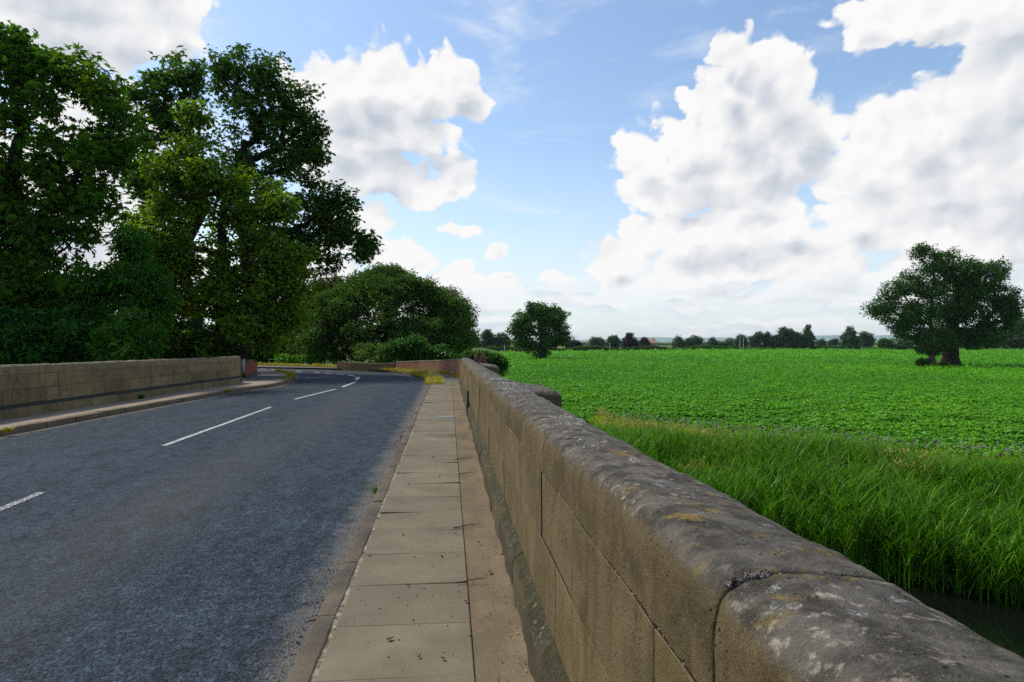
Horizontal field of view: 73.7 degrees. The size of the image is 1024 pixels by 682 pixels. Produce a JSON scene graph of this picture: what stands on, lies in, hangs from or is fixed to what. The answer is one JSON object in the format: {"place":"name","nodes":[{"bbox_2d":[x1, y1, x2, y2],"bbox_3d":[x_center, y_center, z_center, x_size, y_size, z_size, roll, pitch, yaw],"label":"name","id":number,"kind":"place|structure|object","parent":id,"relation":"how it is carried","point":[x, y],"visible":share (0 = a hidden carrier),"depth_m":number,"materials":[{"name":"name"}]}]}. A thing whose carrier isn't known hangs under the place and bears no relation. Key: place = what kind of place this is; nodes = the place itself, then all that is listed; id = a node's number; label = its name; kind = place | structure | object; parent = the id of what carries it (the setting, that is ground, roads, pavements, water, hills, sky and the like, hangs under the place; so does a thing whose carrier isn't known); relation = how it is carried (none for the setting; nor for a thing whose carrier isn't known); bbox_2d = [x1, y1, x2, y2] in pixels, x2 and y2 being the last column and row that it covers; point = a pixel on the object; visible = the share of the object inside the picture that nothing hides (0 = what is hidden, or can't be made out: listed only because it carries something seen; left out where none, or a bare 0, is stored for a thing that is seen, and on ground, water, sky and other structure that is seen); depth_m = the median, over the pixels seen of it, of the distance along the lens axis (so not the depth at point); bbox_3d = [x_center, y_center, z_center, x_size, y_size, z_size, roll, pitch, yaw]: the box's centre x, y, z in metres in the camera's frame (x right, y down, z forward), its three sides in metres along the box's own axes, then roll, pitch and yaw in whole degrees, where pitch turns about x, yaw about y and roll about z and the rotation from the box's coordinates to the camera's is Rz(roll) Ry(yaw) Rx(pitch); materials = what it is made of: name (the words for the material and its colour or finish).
{"place":"outdoors","nodes":[
{"label":"outdoors","id":0,"kind":"place"},
{"bbox_2d":[0,379,283,427],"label":"pavement","id":1,"kind":"structure","parent":0,"point":[37,418],"depth_m":16.36,"materials":[{"name":"grey concrete"}]},
{"bbox_2d":[0,367,426,681],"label":"road","id":2,"kind":"structure","parent":0,"point":[187,541],"depth_m":6.05,"materials":[{"name":"grey asphalt"}]},
{"bbox_2d":[1,426,15,432],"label":"weed","id":3,"kind":"object","parent":2,"relation":"on","point":[7,429],"visible":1,"depth_m":11.91,"materials":[{"name":"yellow plant"}]},
{"bbox_2d":[0,370,293,436],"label":"kerb","id":4,"kind":"structure","parent":2,"relation":"on","point":[26,427],"depth_m":15.72,"materials":[{"name":"stone"}]},
{"bbox_2d":[281,415,411,654],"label":"leaf litter","id":5,"kind":"object","parent":2,"relation":"on","point":[314,620],"visible":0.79,"depth_m":4.42,"materials":[{"name":"brown plant"}]},
{"bbox_2d":[268,365,430,386],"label":"kerb","id":6,"kind":"structure","parent":2,"relation":"on","point":[404,373],"depth_m":35.90,"materials":[{"name":"stone"}]},
{"bbox_2d":[286,387,429,681],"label":"kerb","id":7,"kind":"structure","parent":2,"relation":"on","point":[304,666],"depth_m":4.33,"materials":[{"name":"stone"}]},
{"bbox_2d":[368,483,377,493],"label":"weed","id":8,"kind":"object","parent":2,"relation":"on","point":[375,489],"visible":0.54,"depth_m":7.50,"materials":[{"name":"green plant"}]},
{"bbox_2d":[257,391,529,680],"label":"grit","id":9,"kind":"object","parent":2,"relation":"on","point":[404,567],"visible":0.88,"depth_m":4.49,"materials":[{"name":"gravel"}]},
{"bbox_2d":[310,382,475,681],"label":"pavement","id":10,"kind":"structure","parent":0,"point":[357,651],"depth_m":4.33,"materials":[{"name":"grey concrete"}]},
{"bbox_2d":[438,416,453,417],"bbox_3d":[-1.332,1.544,13.841,0.315,0.033,0.250,0,0,-5],"label":"drain cover","id":11,"kind":"object","parent":10,"relation":"on","point":[446,417],"visible":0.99,"depth_m":13.73,"materials":[{"name":"metal"}]},
{"bbox_2d":[457,577,486,583],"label":"twig","id":12,"kind":"object","parent":10,"relation":"on","point":[469,580],"visible":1,"depth_m":4.33,"materials":[{"name":"brown wood"}]},
{"bbox_2d":[0,0,1023,340],"label":"sky","id":13,"kind":"structure","parent":0,"point":[643,168],"materials":[{"name":"blue"}]},
{"bbox_2d":[12,342,1022,679],"bbox_3d":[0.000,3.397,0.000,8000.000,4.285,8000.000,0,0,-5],"label":"ground","id":14,"kind":"structure","parent":0,"point":[792,514],"depth_m":14.88,"materials":[{"name":"green plant"}]},
{"bbox_2d":[0,302,65,364],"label":"shrub","id":15,"kind":"object","parent":14,"relation":"on","point":[18,332],"visible":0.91,"depth_m":21.33,"materials":[{"name":"green plant"}]},
{"bbox_2d":[24,301,124,363],"bbox_3d":[-14.606,0.892,22.542,4.096,4.504,2.554,0,0,9],"label":"shrub","id":16,"kind":"object","parent":14,"relation":"on","point":[70,336],"visible":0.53,"depth_m":21.94,"materials":[{"name":"green plant"}]},
{"bbox_2d":[0,20,157,317],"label":"chestnut tree","id":17,"kind":"object","parent":14,"relation":"on","point":[29,256],"visible":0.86,"depth_m":24.34,"materials":[{"name":"green plant"}]},
{"bbox_2d":[56,221,184,336],"bbox_3d":[-14.003,-0.656,23.982,4.827,7.058,2.646,0,0,5],"label":"ash sapling","id":18,"kind":"object","parent":14,"relation":"on","point":[138,270],"visible":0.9,"depth_m":23.67,"materials":[{"name":"green plant"}]},
{"bbox_2d":[0,356,241,421],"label":"stone parapet","id":19,"kind":"structure","parent":14,"relation":"on","point":[31,389],"depth_m":16.64,"materials":[{"name":"stone"}]},
{"bbox_2d":[85,304,169,361],"bbox_3d":[-12.163,0.683,21.588,2.568,3.754,1.737,0,0,29],"label":"shrub","id":20,"kind":"object","parent":14,"relation":"on","point":[126,349],"visible":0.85,"depth_m":21.36,"materials":[{"name":"green plant"}]},
{"bbox_2d":[102,294,210,336],"bbox_3d":[-19.425,-0.628,35.884,8.304,7.572,4.693,0,0,19],"label":"shrub","id":21,"kind":"object","parent":14,"relation":"on","point":[193,322],"visible":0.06,"depth_m":34.96,"materials":[{"name":"green plant"}]},
{"bbox_2d":[121,45,231,328],"bbox_3d":[-18.458,-6.694,37.110,6.631,19.062,4.142,0,0,-5],"label":"chestnut tree","id":22,"kind":"object","parent":14,"relation":"on","point":[163,81],"visible":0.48,"depth_m":36.52,"materials":[{"name":"green plant"}]},
{"bbox_2d":[135,325,243,358],"bbox_3d":[-14.659,1.115,30.826,5.674,4.066,3.103,0,0,5],"label":"shrub","id":23,"kind":"object","parent":14,"relation":"on","point":[184,352],"visible":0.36,"depth_m":29.71,"materials":[{"name":"green plant"}]},
{"bbox_2d":[94,97,322,357],"bbox_3d":[-13.174,-4.018,29.976,9.954,13.283,4.390,0,0,9],"label":"maple tree","id":24,"kind":"object","parent":14,"relation":"on","point":[235,317],"visible":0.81,"depth_m":29.46,"materials":[{"name":"green plant"}]},
{"bbox_2d":[241,360,256,376],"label":"brick wall","id":25,"kind":"structure","parent":14,"relation":"on","point":[250,367],"depth_m":30.85,"materials":[{"name":"red brick"}]},
{"bbox_2d":[242,370,285,382],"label":"footpath","id":26,"kind":"structure","parent":14,"relation":"on","point":[261,375],"depth_m":29.87,"materials":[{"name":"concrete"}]},
{"bbox_2d":[242,359,244,377],"bbox_3d":[-11.303,1.167,28.747,0.132,0.845,0.130,0,0,-5],"label":"marker post","id":27,"kind":"object","parent":26,"relation":"on","point":[243,368],"visible":0.84,"depth_m":28.70,"materials":[{"name":"black paint"}]},
{"bbox_2d":[273,368,295,378],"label":"kerb grass","id":28,"kind":"structure","parent":26,"relation":"on","point":[289,374],"depth_m":30.89,"materials":[{"name":"plant"}]},
{"bbox_2d":[247,310,315,365],"bbox_3d":[-17.576,-0.287,50.170,7.066,4.692,4.797,0,0,-5],"label":"shrub","id":29,"kind":"object","parent":14,"relation":"on","point":[266,359],"visible":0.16,"depth_m":49.18,"materials":[{"name":"green plant"}]},
{"bbox_2d":[200,42,385,359],"bbox_3d":[-10.727,-5.867,33.688,9.040,17.366,4.172,0,0,-5],"label":"chestnut tree","id":30,"kind":"object","parent":14,"relation":"on","point":[329,231],"visible":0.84,"depth_m":33.10,"materials":[{"name":"green plant"}]},
{"bbox_2d":[273,343,349,364],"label":"shrub","id":31,"kind":"object","parent":14,"relation":"on","point":[323,358],"visible":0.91,"depth_m":44.24,"materials":[{"name":"green plant"}]},
{"bbox_2d":[280,273,346,365],"bbox_3d":[-13.526,-1.370,47.819,5.507,6.912,4.942,0,0,-22],"label":"hawthorn","id":32,"kind":"object","parent":14,"relation":"on","point":[322,285],"visible":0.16,"depth_m":47.61,"materials":[{"name":"green plant"}]},
{"bbox_2d":[317,273,348,286],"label":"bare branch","id":33,"kind":"object","parent":32,"relation":"attached to","point":[324,278],"visible":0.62,"depth_m":47.47,"materials":[{"name":"brown wood"}]},
{"bbox_2d":[257,365,458,381],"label":"footpath","id":34,"kind":"structure","parent":14,"relation":"on","point":[447,378],"depth_m":32.45,"materials":[{"name":"concrete"}]},
{"bbox_2d":[257,362,444,384],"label":"kerb grass","id":35,"kind":"structure","parent":34,"relation":"on","point":[431,379],"depth_m":32.84,"materials":[{"name":"plant"}]},
{"bbox_2d":[402,368,458,378],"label":"kerb grass","id":36,"kind":"structure","parent":34,"relation":"on","point":[452,374],"depth_m":31.57,"materials":[{"name":"green plant"}]},
{"bbox_2d":[337,361,395,371],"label":"brick wall","id":37,"kind":"structure","parent":14,"relation":"on","point":[357,366],"depth_m":37.31,"materials":[{"name":"brown brick"}]},
{"bbox_2d":[288,262,480,363],"bbox_3d":[-8.670,-1.543,45.233,12.098,7.571,11.880,0,0,24],"label":"evergreen bush","id":38,"kind":"object","parent":14,"relation":"on","point":[387,291],"visible":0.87,"depth_m":43.77,"materials":[{"name":"green plant"}]},
{"bbox_2d":[375,332,460,362],"bbox_3d":[-5.489,0.669,39.680,5.094,2.351,2.392,0,0,-5],"label":"shrub","id":39,"kind":"object","parent":14,"relation":"on","point":[415,347],"visible":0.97,"depth_m":39.07,"materials":[{"name":"green plant"}]},
{"bbox_2d":[396,359,460,378],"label":"brick wall","id":40,"kind":"structure","parent":14,"relation":"on","point":[450,366],"depth_m":33.10,"materials":[{"name":"brick"}]},
{"bbox_2d":[440,284,485,352],"bbox_3d":[-3.704,-0.856,47.974,3.768,6.418,3.029,0,0,-5],"label":"willow bush","id":41,"kind":"object","parent":14,"relation":"on","point":[453,291],"visible":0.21,"depth_m":47.87,"materials":[{"name":"green plant"}]},
{"bbox_2d":[461,348,510,376],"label":"bush","id":42,"kind":"object","parent":14,"relation":"on","point":[499,360],"visible":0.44,"depth_m":26.82,"materials":[{"name":"green plant"}]},
{"bbox_2d":[480,329,494,347],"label":"tree","id":43,"kind":"object","parent":14,"relation":"on","point":[488,336],"visible":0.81,"depth_m":249.72,"materials":[{"name":"green plant"}]},
{"bbox_2d":[452,382,534,681],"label":"pavement edge","id":44,"kind":"object","parent":14,"relation":"on","point":[496,587],"visible":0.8,"depth_m":4.32,"materials":[{"name":"grey concrete"}]},
{"bbox_2d":[492,332,511,348],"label":"tree","id":45,"kind":"object","parent":14,"relation":"on","point":[501,338],"visible":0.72,"depth_m":249.60,"materials":[{"name":"green plant"}]},
{"bbox_2d":[473,345,623,351],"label":"hedge","id":46,"kind":"object","parent":14,"relation":"on","point":[578,348],"visible":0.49,"depth_m":259.87,"materials":[{"name":"green plant"}]},
{"bbox_2d":[568,339,583,347],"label":"tree","id":47,"kind":"object","parent":14,"relation":"on","point":[575,343],"visible":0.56,"depth_m":284.04,"materials":[{"name":"green plant"}]},
{"bbox_2d":[588,336,605,346],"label":"tree","id":48,"kind":"object","parent":14,"relation":"on","point":[598,341],"visible":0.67,"depth_m":284.00,"materials":[{"name":"green plant"}]},
{"bbox_2d":[605,334,620,348],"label":"tree","id":49,"kind":"object","parent":14,"relation":"on","point":[614,341],"visible":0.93,"depth_m":284.14,"materials":[{"name":"green plant"}]},
{"bbox_2d":[620,332,638,348],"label":"tree","id":50,"kind":"object","parent":14,"relation":"on","point":[629,339],"visible":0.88,"depth_m":297.19,"materials":[{"name":"green plant"}]},
{"bbox_2d":[638,337,651,347],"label":"tree","id":51,"kind":"object","parent":14,"relation":"on","point":[644,341],"visible":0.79,"depth_m":329.12,"materials":[{"name":"green plant"}]},
{"bbox_2d":[648,338,656,345],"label":"house","id":52,"kind":"structure","parent":14,"relation":"on","point":[653,341],"depth_m":477.94,"materials":[{"name":"brick"}]},
{"bbox_2d":[671,335,685,347],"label":"tree","id":53,"kind":"object","parent":14,"relation":"on","point":[678,341],"visible":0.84,"depth_m":328.72,"materials":[{"name":"green plant"}]},
{"bbox_2d":[684,335,704,347],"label":"tree","id":54,"kind":"object","parent":14,"relation":"on","point":[695,340],"visible":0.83,"depth_m":328.72,"materials":[{"name":"green plant"}]},
{"bbox_2d":[705,337,719,348],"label":"tree","id":55,"kind":"object","parent":14,"relation":"on","point":[712,341],"visible":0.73,"depth_m":329.12,"materials":[{"name":"green plant"}]},
{"bbox_2d":[718,342,728,345],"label":"bush","id":56,"kind":"object","parent":14,"relation":"on","point":[723,344],"visible":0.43,"depth_m":329.17,"materials":[{"name":"green plant"}]},
{"bbox_2d":[624,344,828,350],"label":"hedge","id":57,"kind":"object","parent":14,"relation":"on","point":[703,346],"visible":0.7,"depth_m":312.12,"materials":[{"name":"green plant"}]},
{"bbox_2d":[724,337,734,345],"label":"tree","id":58,"kind":"object","parent":14,"relation":"on","point":[729,341],"visible":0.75,"depth_m":418.83,"materials":[{"name":"green plant"}]},
{"bbox_2d":[458,353,1023,681],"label":"stone parapet","id":59,"kind":"structure","parent":14,"relation":"on","point":[625,561],"depth_m":1.62,"materials":[{"name":"stone"}]},
{"bbox_2d":[467,391,469,415],"bbox_3d":[-0.891,1.305,13.988,0.082,0.572,0.064,0,0,-5],"label":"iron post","id":60,"kind":"object","parent":59,"relation":"attached to","point":[468,404],"visible":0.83,"depth_m":13.97,"materials":[{"name":"black metal"}]},
{"bbox_2d":[733,333,748,347],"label":"tree","id":61,"kind":"object","parent":14,"relation":"on","point":[738,342],"visible":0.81,"depth_m":329.12,"materials":[{"name":"green plant"}]},
{"bbox_2d":[509,340,1002,345],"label":"hedge","id":62,"kind":"object","parent":14,"relation":"on","point":[657,343],"visible":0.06,"depth_m":589.56,"materials":[{"name":"green plant"}]},
{"bbox_2d":[747,331,765,346],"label":"tree","id":63,"kind":"object","parent":14,"relation":"on","point":[756,339],"visible":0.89,"depth_m":328.92,"materials":[{"name":"green plant"}]},
{"bbox_2d":[761,330,774,347],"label":"tree","id":64,"kind":"object","parent":14,"relation":"on","point":[768,342],"visible":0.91,"depth_m":328.92,"materials":[{"name":"green plant"}]},
{"bbox_2d":[594,405,957,530],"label":"seed heads","id":65,"kind":"object","parent":14,"relation":"on","point":[641,424],"visible":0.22,"depth_m":19.66,"materials":[{"name":"green plant"}]},
{"bbox_2d":[770,333,784,347],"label":"tree","id":66,"kind":"object","parent":14,"relation":"on","point":[776,340],"visible":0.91,"depth_m":328.49,"materials":[{"name":"green plant"}]},
{"bbox_2d":[777,326,796,346],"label":"tree","id":67,"kind":"object","parent":14,"relation":"on","point":[786,333],"visible":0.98,"depth_m":328.61,"materials":[{"name":"green plant"}]},
{"bbox_2d":[790,331,804,347],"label":"tree","id":68,"kind":"object","parent":14,"relation":"on","point":[800,339],"visible":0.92,"depth_m":328.59,"materials":[{"name":"green plant"}]},
{"bbox_2d":[586,413,1021,501],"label":"long grass","id":69,"kind":"structure","parent":14,"relation":"on","point":[599,417],"depth_m":22.78,"materials":[{"name":"green plant"}]},
{"bbox_2d":[590,418,1018,589],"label":"dead stems","id":70,"kind":"object","parent":14,"relation":"on","point":[931,550],"visible":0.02,"depth_m":14.18,"materials":[{"name":"plant"}]},
{"bbox_2d":[588,419,1023,608],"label":"reeds","id":71,"kind":"object","parent":14,"relation":"on","point":[883,504],"visible":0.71,"depth_m":15.22,"materials":[{"name":"green plant"}]},
{"bbox_2d":[592,409,1023,461],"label":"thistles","id":72,"kind":"object","parent":14,"relation":"on","point":[927,445],"visible":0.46,"depth_m":23.64,"materials":[{"name":"green plant"}]},
{"bbox_2d":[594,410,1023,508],"bbox_3d":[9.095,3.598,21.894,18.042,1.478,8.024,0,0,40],"label":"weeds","id":73,"kind":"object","parent":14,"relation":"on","point":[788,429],"visible":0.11,"depth_m":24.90,"materials":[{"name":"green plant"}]},
{"bbox_2d":[803,324,816,348],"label":"tree","id":74,"kind":"object","parent":14,"relation":"on","point":[810,339],"visible":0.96,"depth_m":328.61,"materials":[{"name":"green plant"}]},
{"bbox_2d":[815,337,826,346],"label":"bush","id":75,"kind":"object","parent":14,"relation":"on","point":[820,342],"visible":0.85,"depth_m":418.79,"materials":[{"name":"green plant"}]},
{"bbox_2d":[826,338,839,347],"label":"tree","id":76,"kind":"object","parent":14,"relation":"on","point":[833,341],"visible":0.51,"depth_m":344.30,"materials":[{"name":"green plant"}]},
{"bbox_2d":[838,325,862,349],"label":"tree","id":77,"kind":"object","parent":14,"relation":"on","point":[851,339],"visible":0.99,"depth_m":312.16,"materials":[{"name":"green plant"}]},
{"bbox_2d":[858,331,876,346],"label":"tree","id":78,"kind":"object","parent":14,"relation":"on","point":[867,340],"visible":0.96,"depth_m":343.75,"materials":[{"name":"green plant"}]},
{"bbox_2d":[877,337,897,349],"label":"tree","id":79,"kind":"object","parent":14,"relation":"on","point":[883,343],"visible":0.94,"depth_m":312.40,"materials":[{"name":"green plant"}]},
{"bbox_2d":[825,345,1023,348],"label":"hedge","id":80,"kind":"object","parent":14,"relation":"on","point":[833,346],"visible":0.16,"depth_m":334.14,"materials":[{"name":"green plant"}]},
{"bbox_2d":[982,326,1011,349],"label":"tree","id":81,"kind":"object","parent":14,"relation":"on","point":[1004,343],"visible":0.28,"depth_m":311.24,"materials":[{"name":"green plant"}]},
{"bbox_2d":[1001,316,1023,349],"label":"tree","id":82,"kind":"object","parent":14,"relation":"on","point":[1017,340],"visible":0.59,"depth_m":311.01,"materials":[{"name":"green plant"}]},
{"bbox_2d":[375,335,911,341],"bbox_3d":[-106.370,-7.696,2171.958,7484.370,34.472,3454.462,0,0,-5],"label":"hills","id":83,"kind":"structure","parent":0,"point":[825,337],"depth_m":2615.47,"materials":[{"name":"green plant"}]},
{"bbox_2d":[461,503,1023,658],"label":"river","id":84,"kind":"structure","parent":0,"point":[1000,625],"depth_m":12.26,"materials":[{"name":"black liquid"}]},
{"bbox_2d":[492,347,1023,466],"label":"field","id":85,"kind":"structure","parent":0,"point":[903,357],"depth_m":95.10,"materials":[{"name":"green plant"}]},
{"bbox_2d":[505,300,574,359],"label":"oak tree","id":86,"kind":"object","parent":85,"relation":"on","point":[522,331],"visible":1,"depth_m":140.81,"materials":[{"name":"green plant"}]},
{"bbox_2d":[894,340,913,349],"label":"bush","id":87,"kind":"object","parent":85,"relation":"on","point":[904,346],"visible":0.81,"depth_m":312.12,"materials":[{"name":"green plant"}]},
{"bbox_2d":[859,241,963,365],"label":"tree","id":88,"kind":"object","parent":85,"relation":"on","point":[908,320],"visible":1,"depth_m":102.07,"materials":[{"name":"green plant"}]},
{"bbox_2d":[914,357,950,367],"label":"shrub","id":89,"kind":"object","parent":85,"relation":"on","point":[922,361],"visible":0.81,"depth_m":102.59,"materials":[{"name":"green plant"}]},
{"bbox_2d":[926,245,1023,365],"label":"tree","id":90,"kind":"object","parent":85,"relation":"on","point":[972,291],"visible":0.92,"depth_m":104.54,"materials":[{"name":"green plant"}]}
]}

